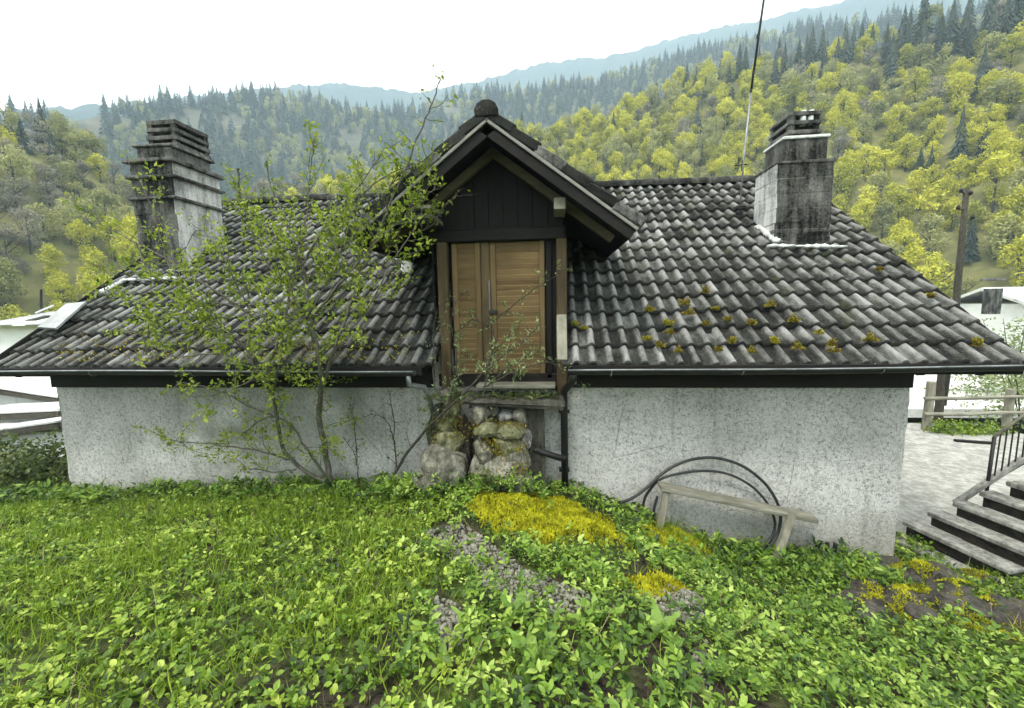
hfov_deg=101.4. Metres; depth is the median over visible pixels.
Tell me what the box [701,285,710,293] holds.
moss cushion
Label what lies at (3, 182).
bare tree
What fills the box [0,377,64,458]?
rail fence
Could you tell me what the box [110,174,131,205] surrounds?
budding tree
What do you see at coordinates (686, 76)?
conifer tree
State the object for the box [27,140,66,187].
bare tree
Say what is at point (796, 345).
moss cushion
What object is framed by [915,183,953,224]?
spring tree
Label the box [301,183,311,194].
budding tree
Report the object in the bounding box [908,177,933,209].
spring tree
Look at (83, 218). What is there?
budding tree
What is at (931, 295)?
moss cushion
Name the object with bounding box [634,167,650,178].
budding tree
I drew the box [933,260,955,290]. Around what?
spring tree
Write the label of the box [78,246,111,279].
spring tree
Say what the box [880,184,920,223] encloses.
spring tree
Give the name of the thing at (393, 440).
bare sapling
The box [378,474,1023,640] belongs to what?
weed patch
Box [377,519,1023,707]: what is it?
nettle patch
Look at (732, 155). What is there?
spring tree
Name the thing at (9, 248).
budding tree
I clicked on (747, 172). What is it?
spring tree
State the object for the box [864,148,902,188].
spring tree
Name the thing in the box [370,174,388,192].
spring tree
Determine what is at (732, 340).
moss cushion
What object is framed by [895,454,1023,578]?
stone steps
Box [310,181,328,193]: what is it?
bare tree
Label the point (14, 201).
bare tree
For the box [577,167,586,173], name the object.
budding tree
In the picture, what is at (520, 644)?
dock plant
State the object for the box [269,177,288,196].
budding tree
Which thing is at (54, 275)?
spring tree
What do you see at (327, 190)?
spring tree
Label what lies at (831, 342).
moss cushion
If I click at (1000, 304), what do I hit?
neighbour house
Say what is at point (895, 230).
spring tree
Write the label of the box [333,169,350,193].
spring tree
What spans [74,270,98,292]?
spring tree
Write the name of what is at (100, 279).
spring tree
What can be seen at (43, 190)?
bare tree
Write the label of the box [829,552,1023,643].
mossy rock
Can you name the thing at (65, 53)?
sky
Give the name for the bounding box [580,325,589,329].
moss cushion
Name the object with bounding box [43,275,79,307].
spring tree
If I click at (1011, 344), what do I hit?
verge bush
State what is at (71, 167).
budding tree
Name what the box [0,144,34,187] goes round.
budding tree
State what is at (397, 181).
spring tree
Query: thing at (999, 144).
spring tree
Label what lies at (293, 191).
spring tree
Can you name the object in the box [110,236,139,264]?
spring tree
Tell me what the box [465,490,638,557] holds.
yellow moss
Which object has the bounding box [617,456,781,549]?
pipe coil
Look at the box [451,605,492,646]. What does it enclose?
dock plant
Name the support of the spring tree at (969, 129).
on the hillside
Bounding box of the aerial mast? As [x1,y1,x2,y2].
[733,0,764,214]
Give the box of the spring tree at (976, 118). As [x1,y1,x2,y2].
[968,107,989,135]
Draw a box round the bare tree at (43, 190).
[28,162,66,206]
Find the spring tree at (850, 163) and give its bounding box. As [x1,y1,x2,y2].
[835,155,862,196]
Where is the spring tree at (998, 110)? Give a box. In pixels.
[985,103,1007,132]
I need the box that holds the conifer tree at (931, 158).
[924,145,936,183]
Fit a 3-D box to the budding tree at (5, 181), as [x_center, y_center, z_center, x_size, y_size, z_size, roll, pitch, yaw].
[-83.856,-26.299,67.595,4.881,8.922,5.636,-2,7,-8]
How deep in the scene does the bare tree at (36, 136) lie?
78.88 m
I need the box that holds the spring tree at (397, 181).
[390,166,401,185]
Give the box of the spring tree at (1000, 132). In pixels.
[979,124,1015,149]
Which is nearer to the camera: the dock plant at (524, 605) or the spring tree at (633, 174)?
the dock plant at (524, 605)
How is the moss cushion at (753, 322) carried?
on the stone house at (816, 429)
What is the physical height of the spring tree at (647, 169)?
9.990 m
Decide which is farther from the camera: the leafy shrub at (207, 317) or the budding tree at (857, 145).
the budding tree at (857, 145)
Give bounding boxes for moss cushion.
[571,320,578,325]
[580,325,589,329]
[642,335,651,340]
[643,304,656,311]
[655,340,666,348]
[661,318,675,325]
[663,327,674,334]
[673,344,682,352]
[678,297,691,304]
[681,306,695,314]
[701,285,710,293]
[702,320,710,325]
[710,306,719,309]
[713,345,723,351]
[723,315,731,321]
[727,336,737,343]
[746,318,757,325]
[746,344,756,352]
[763,297,776,307]
[769,335,780,343]
[786,312,800,321]
[790,339,806,349]
[813,329,824,334]
[825,337,837,346]
[827,347,840,352]
[861,332,881,341]
[874,266,883,270]
[925,292,936,298]
[971,336,984,346]
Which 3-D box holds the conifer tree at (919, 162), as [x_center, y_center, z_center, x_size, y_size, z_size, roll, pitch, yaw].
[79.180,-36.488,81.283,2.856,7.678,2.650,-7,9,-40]
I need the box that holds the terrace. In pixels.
[896,423,1023,541]
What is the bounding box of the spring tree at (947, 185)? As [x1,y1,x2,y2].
[929,173,966,219]
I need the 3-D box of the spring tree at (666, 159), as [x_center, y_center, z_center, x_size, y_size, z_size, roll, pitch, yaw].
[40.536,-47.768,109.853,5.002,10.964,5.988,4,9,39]
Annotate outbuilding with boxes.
[0,289,55,352]
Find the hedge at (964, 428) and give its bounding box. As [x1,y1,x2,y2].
[919,418,1023,436]
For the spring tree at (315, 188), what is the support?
on the hillside
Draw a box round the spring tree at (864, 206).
[847,197,878,230]
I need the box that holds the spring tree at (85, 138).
[75,130,98,156]
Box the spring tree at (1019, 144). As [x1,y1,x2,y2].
[994,137,1023,166]
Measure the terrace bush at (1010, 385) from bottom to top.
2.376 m
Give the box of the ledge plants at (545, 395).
[416,388,556,440]
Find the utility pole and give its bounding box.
[944,188,974,405]
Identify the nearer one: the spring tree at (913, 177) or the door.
the door
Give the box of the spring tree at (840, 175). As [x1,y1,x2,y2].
[832,161,856,205]
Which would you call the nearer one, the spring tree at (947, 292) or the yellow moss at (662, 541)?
the yellow moss at (662, 541)
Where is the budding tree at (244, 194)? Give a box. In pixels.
[232,187,252,197]
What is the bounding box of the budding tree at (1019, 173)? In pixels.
[1006,167,1023,209]
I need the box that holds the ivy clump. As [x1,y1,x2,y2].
[352,138,478,246]
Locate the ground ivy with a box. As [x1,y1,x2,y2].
[0,480,489,707]
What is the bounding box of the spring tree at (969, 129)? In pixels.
[953,121,976,152]
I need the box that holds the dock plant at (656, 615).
[637,601,686,643]
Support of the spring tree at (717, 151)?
on the hillside
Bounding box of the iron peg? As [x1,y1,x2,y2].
[832,543,837,552]
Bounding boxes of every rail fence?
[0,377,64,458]
[921,381,1023,430]
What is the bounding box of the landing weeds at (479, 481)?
[374,463,549,504]
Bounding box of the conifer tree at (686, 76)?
[682,62,689,92]
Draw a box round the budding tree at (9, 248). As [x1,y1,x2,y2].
[0,225,22,258]
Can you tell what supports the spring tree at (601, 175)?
on the hillside
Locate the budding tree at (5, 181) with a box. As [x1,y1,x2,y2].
[0,169,17,206]
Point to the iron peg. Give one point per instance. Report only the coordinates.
(835, 546)
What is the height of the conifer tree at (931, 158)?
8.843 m
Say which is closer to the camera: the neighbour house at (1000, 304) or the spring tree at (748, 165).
the neighbour house at (1000, 304)
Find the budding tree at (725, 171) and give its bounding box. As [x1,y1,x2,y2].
[716,163,734,176]
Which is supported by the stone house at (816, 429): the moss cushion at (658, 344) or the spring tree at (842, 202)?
the moss cushion at (658, 344)
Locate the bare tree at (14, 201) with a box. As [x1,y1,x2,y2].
[0,173,39,219]
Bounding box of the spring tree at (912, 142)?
[891,133,926,171]
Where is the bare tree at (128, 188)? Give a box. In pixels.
[117,179,133,209]
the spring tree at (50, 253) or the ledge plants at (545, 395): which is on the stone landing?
the ledge plants at (545, 395)
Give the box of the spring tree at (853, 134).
[844,128,860,151]
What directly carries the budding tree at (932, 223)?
on the hillside
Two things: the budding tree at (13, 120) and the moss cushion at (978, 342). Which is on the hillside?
the budding tree at (13, 120)
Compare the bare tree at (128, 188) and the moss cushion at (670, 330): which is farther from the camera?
the bare tree at (128, 188)
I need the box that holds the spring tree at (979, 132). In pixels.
[968,119,996,149]
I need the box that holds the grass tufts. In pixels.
[25,473,1023,599]
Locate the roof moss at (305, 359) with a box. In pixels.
[39,303,424,361]
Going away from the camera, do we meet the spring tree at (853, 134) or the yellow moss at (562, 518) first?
the yellow moss at (562, 518)
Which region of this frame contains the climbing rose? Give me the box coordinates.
[385,260,590,481]
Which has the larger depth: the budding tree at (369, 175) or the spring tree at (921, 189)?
the budding tree at (369, 175)
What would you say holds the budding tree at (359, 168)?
on the hillside
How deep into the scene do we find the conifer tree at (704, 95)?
132.56 m
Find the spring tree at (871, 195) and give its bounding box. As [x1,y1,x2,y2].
[849,184,881,218]
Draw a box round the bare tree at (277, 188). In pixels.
[272,184,283,195]
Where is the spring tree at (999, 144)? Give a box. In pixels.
[978,135,1018,180]
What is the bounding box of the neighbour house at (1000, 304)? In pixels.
[960,278,1023,351]
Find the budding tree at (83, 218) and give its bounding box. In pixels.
[69,197,107,240]
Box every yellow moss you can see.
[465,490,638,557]
[611,565,689,601]
[641,519,720,566]
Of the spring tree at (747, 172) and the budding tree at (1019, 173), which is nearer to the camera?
the budding tree at (1019, 173)
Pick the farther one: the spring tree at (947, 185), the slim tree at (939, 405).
the spring tree at (947, 185)
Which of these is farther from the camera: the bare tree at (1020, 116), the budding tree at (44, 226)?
the bare tree at (1020, 116)
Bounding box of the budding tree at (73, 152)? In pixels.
[61,128,94,161]
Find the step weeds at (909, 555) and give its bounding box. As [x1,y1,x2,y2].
[894,531,1023,600]
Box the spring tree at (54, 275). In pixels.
[42,269,76,302]
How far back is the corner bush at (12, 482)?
6.41 m
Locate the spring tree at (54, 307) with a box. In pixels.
[43,300,64,312]
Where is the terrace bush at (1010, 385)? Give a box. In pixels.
[952,372,1023,427]
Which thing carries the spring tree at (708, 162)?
on the hillside
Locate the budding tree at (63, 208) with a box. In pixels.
[49,197,82,244]
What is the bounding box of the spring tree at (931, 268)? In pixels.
[915,251,954,285]
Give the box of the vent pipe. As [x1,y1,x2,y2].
[236,168,239,196]
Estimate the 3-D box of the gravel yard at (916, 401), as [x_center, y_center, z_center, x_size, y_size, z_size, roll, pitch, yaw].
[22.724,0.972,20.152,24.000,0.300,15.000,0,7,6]
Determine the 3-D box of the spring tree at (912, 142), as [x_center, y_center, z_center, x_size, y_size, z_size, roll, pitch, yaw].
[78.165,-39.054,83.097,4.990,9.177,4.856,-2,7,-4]
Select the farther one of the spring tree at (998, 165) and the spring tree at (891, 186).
the spring tree at (891, 186)
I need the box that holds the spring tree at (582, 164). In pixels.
[575,160,588,173]
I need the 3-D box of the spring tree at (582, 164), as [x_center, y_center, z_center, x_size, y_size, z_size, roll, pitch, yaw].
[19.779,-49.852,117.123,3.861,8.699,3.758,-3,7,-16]
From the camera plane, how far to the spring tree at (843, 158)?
84.67 m
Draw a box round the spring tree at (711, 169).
[709,158,721,176]
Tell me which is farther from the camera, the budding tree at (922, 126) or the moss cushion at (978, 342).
the budding tree at (922, 126)
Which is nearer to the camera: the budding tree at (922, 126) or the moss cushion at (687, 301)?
the moss cushion at (687, 301)
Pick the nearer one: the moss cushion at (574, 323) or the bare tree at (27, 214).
the moss cushion at (574, 323)
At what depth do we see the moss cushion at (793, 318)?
5.19 m
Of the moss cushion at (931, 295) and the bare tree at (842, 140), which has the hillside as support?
the bare tree at (842, 140)
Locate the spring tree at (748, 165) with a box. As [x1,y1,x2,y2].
[739,157,754,172]
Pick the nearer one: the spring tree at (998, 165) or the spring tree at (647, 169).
the spring tree at (998, 165)
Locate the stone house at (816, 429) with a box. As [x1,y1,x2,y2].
[0,99,1023,556]
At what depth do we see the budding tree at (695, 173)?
106.26 m
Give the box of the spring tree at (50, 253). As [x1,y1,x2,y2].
[34,242,67,277]
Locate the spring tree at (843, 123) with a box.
[830,117,852,149]
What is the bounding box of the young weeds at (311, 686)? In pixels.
[0,479,1019,707]
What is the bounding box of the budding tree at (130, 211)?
[115,204,134,227]
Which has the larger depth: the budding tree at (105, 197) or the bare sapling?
the budding tree at (105, 197)
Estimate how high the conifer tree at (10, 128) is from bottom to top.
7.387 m
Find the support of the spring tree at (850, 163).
on the hillside
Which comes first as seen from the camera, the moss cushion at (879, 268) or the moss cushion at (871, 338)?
the moss cushion at (871, 338)
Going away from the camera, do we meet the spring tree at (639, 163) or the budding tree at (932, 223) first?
the budding tree at (932, 223)
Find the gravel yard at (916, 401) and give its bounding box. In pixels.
[908,373,1023,417]
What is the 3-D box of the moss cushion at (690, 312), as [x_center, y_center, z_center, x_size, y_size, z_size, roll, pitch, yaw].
[2.300,-0.567,5.477,0.197,0.126,0.184,0,7,6]
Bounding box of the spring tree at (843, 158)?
[837,149,861,183]
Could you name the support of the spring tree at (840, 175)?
on the hillside
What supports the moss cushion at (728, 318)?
on the stone house at (816, 429)
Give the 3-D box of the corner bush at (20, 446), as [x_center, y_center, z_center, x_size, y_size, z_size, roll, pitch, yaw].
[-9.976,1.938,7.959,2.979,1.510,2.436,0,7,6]
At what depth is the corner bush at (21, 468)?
6.91 m
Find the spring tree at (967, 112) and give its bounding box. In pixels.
[953,102,977,130]
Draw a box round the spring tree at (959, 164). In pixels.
[944,154,976,195]
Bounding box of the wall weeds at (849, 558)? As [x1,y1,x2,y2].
[0,468,923,586]
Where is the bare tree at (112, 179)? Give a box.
[99,160,122,193]
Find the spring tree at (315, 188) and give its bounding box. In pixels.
[312,179,332,193]
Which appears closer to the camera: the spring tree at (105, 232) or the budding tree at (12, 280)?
the budding tree at (12, 280)
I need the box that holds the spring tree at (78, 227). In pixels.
[63,219,94,258]
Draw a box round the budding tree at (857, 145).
[852,141,866,162]
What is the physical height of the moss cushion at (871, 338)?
0.122 m
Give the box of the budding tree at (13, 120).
[0,101,21,143]
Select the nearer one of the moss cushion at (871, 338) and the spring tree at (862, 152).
the moss cushion at (871, 338)
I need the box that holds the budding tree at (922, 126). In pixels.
[916,117,934,145]
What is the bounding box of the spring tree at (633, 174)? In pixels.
[630,169,637,179]
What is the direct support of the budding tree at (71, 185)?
on the hillside
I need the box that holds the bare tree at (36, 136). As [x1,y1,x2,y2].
[16,111,52,150]
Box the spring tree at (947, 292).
[931,278,952,298]
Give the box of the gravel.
[425,522,713,694]
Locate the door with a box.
[450,240,546,373]
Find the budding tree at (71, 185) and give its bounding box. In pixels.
[66,181,90,210]
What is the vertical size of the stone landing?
1.461 m
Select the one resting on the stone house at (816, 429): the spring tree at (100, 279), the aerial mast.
the aerial mast
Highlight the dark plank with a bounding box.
[953,439,990,443]
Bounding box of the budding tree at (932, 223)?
[916,212,952,251]
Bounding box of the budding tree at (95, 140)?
[74,133,108,171]
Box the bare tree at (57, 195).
[47,188,75,217]
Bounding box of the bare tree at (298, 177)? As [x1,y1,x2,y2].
[282,171,305,195]
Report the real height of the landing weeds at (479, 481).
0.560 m
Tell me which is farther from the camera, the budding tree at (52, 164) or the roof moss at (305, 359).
the budding tree at (52, 164)
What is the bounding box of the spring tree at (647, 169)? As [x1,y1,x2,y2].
[638,164,651,178]
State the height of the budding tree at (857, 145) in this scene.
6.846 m
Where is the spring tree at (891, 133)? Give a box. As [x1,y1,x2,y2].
[877,120,909,156]
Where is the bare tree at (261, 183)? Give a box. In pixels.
[253,178,271,196]
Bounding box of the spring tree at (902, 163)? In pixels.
[892,137,915,166]
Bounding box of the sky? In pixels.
[0,0,843,111]
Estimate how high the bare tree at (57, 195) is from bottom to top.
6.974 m
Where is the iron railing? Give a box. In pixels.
[982,413,1023,507]
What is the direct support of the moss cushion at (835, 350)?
on the stone house at (816, 429)
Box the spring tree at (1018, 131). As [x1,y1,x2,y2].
[1011,123,1023,149]
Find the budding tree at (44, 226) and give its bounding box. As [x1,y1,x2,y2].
[18,202,59,242]
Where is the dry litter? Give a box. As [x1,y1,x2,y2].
[0,500,1023,707]
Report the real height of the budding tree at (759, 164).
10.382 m
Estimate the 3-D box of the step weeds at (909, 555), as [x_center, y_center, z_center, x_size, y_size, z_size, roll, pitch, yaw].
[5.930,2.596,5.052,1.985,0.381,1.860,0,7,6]
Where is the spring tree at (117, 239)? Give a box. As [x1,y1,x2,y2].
[108,227,137,267]
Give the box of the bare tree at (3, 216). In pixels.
[0,202,19,244]
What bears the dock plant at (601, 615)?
on the ground at (636, 674)
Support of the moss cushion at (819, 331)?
on the stone house at (816, 429)
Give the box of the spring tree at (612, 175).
[604,166,624,180]
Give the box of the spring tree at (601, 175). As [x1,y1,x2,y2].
[596,172,608,180]
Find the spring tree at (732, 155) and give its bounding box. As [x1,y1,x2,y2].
[724,148,738,174]
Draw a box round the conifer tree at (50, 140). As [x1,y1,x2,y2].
[44,127,59,165]
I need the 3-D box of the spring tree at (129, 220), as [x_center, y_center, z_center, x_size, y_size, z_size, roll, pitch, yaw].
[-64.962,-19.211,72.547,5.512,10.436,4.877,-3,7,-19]
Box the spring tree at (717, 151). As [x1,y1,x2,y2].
[711,143,729,159]
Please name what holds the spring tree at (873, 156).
on the hillside
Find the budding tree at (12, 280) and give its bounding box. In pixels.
[0,260,23,310]
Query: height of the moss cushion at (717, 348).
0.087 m
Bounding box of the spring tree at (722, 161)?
[711,154,736,175]
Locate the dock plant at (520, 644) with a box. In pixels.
[504,625,563,664]
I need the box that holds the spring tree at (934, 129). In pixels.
[923,114,948,144]
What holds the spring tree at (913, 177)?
on the hillside
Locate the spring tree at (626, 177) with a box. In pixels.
[621,172,634,179]
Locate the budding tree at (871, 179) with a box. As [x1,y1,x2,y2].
[865,169,893,204]
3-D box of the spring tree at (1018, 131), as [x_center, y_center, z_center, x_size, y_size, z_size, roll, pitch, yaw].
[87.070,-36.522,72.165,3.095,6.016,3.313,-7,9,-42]
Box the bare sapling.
[343,391,404,487]
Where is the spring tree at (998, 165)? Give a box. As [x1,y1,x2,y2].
[968,148,1023,212]
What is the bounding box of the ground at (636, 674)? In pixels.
[0,418,1023,707]
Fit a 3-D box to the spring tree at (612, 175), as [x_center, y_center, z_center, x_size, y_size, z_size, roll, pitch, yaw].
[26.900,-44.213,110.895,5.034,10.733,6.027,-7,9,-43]
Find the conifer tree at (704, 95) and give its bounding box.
[701,78,707,102]
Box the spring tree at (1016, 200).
[989,184,1023,238]
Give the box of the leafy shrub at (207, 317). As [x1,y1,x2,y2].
[60,63,457,484]
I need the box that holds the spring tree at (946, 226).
[937,196,961,231]
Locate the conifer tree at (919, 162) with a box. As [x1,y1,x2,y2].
[913,147,924,172]
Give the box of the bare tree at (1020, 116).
[1015,104,1023,119]
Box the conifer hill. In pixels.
[13,22,979,205]
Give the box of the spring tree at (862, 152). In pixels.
[855,142,873,173]
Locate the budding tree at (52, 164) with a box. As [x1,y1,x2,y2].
[38,154,72,190]
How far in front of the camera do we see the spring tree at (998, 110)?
76.22 m
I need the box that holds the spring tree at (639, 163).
[631,158,645,172]
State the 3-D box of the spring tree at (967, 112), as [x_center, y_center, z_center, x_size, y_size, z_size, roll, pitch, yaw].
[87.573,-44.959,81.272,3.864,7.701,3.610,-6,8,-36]
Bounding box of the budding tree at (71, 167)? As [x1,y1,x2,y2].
[56,159,88,195]
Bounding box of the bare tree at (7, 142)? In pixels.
[0,136,27,175]
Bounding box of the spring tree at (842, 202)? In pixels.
[832,194,848,212]
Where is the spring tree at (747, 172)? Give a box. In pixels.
[736,168,754,175]
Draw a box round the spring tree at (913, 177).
[906,167,930,196]
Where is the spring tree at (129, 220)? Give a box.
[117,213,137,256]
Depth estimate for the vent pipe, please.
10.13 m
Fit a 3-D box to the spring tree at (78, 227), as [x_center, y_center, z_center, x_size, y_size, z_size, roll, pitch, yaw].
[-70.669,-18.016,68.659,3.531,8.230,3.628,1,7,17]
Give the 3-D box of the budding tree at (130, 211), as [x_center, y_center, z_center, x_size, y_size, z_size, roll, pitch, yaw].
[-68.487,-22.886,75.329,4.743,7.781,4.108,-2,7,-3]
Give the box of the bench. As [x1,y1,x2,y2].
[656,481,818,561]
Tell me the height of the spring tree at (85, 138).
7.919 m
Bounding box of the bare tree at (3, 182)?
[0,178,17,212]
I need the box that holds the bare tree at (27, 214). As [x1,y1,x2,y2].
[1,206,46,254]
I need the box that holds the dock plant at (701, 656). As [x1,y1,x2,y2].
[689,649,735,676]
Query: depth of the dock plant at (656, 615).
2.78 m
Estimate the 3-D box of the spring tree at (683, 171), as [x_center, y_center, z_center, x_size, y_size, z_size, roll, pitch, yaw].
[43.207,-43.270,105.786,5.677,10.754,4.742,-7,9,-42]
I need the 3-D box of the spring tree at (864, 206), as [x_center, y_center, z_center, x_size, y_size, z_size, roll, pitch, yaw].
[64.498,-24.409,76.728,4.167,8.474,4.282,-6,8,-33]
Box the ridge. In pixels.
[0,0,1013,123]
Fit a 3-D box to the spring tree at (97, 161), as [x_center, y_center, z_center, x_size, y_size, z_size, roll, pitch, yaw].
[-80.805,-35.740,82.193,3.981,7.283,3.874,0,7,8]
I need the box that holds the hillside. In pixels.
[0,28,1023,319]
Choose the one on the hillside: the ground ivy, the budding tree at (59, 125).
the budding tree at (59, 125)
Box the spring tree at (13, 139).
[0,126,18,157]
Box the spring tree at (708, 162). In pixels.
[706,158,714,175]
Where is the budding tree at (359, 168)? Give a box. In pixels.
[351,159,367,186]
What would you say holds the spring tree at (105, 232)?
on the hillside
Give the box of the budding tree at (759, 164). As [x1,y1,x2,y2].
[753,154,764,174]
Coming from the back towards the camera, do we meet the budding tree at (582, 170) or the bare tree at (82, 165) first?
the budding tree at (582, 170)
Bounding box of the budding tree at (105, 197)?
[84,187,122,226]
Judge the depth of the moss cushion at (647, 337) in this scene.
5.13 m
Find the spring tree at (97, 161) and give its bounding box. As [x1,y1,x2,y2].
[82,153,111,183]
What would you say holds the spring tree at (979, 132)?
on the hillside
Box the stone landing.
[413,387,565,493]
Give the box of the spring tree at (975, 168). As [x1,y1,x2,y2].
[962,154,988,186]
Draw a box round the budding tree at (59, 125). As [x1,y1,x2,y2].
[38,109,75,159]
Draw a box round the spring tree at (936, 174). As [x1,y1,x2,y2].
[918,163,950,188]
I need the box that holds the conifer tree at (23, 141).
[15,116,35,156]
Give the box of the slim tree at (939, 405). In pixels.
[933,375,976,422]
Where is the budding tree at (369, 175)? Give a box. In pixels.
[362,166,375,192]
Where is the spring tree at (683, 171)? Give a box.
[674,161,692,177]
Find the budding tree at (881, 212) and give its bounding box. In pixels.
[870,199,899,238]
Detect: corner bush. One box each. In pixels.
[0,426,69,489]
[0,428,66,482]
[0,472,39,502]
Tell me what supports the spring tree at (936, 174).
on the hillside
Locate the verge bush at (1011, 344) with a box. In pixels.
[924,307,1023,422]
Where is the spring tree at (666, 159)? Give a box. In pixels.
[658,150,675,177]
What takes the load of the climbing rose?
on the ground at (636, 674)
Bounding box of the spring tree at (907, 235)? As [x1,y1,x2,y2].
[886,227,923,251]
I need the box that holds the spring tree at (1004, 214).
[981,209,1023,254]
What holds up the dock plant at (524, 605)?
on the ground at (636, 674)
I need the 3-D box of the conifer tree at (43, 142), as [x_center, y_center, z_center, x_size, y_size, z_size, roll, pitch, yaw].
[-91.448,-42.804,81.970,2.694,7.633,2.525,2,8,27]
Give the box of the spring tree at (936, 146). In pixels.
[922,140,944,168]
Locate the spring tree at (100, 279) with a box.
[86,273,110,293]
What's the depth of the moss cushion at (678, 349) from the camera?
4.94 m
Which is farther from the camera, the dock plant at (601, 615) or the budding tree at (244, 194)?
the budding tree at (244, 194)
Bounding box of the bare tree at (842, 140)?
[829,126,853,161]
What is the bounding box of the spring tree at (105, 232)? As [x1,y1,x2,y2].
[91,216,125,261]
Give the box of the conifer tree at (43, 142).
[40,117,53,144]
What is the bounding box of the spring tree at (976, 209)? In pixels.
[954,199,990,234]
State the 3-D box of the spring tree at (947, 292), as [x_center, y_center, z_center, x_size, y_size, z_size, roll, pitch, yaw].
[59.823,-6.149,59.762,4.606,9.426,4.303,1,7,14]
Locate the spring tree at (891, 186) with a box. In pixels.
[882,182,898,206]
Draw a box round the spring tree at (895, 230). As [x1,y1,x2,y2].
[881,216,913,246]
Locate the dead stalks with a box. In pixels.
[0,473,1023,707]
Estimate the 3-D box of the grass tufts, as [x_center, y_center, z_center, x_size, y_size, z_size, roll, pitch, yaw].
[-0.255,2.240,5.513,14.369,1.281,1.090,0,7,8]
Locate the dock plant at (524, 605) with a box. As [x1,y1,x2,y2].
[499,587,532,626]
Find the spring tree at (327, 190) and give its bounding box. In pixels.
[317,175,339,193]
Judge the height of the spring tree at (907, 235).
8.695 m
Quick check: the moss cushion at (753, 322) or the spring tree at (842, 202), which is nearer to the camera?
the moss cushion at (753, 322)
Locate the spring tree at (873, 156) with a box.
[862,146,885,185]
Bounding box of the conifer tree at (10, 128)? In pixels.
[7,119,18,148]
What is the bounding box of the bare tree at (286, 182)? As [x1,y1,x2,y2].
[281,180,291,194]
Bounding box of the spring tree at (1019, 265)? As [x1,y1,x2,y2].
[995,234,1023,286]
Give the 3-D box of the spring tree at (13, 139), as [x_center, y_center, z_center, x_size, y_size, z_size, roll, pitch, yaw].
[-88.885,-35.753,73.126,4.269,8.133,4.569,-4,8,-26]
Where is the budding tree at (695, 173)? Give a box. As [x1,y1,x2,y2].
[693,165,710,177]
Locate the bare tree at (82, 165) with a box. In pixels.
[70,160,97,189]
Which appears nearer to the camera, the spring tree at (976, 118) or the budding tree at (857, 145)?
the spring tree at (976, 118)
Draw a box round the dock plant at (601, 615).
[574,592,628,623]
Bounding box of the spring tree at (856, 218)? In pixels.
[852,208,873,227]
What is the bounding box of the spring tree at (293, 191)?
[285,186,300,195]
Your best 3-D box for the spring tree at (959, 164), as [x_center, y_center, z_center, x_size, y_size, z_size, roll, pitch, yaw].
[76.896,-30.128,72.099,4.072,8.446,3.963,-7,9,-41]
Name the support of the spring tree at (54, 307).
on the hillside
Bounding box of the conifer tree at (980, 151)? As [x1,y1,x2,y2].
[971,120,990,157]
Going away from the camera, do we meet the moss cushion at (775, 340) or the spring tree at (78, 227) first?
the moss cushion at (775, 340)
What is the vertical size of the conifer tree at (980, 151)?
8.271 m

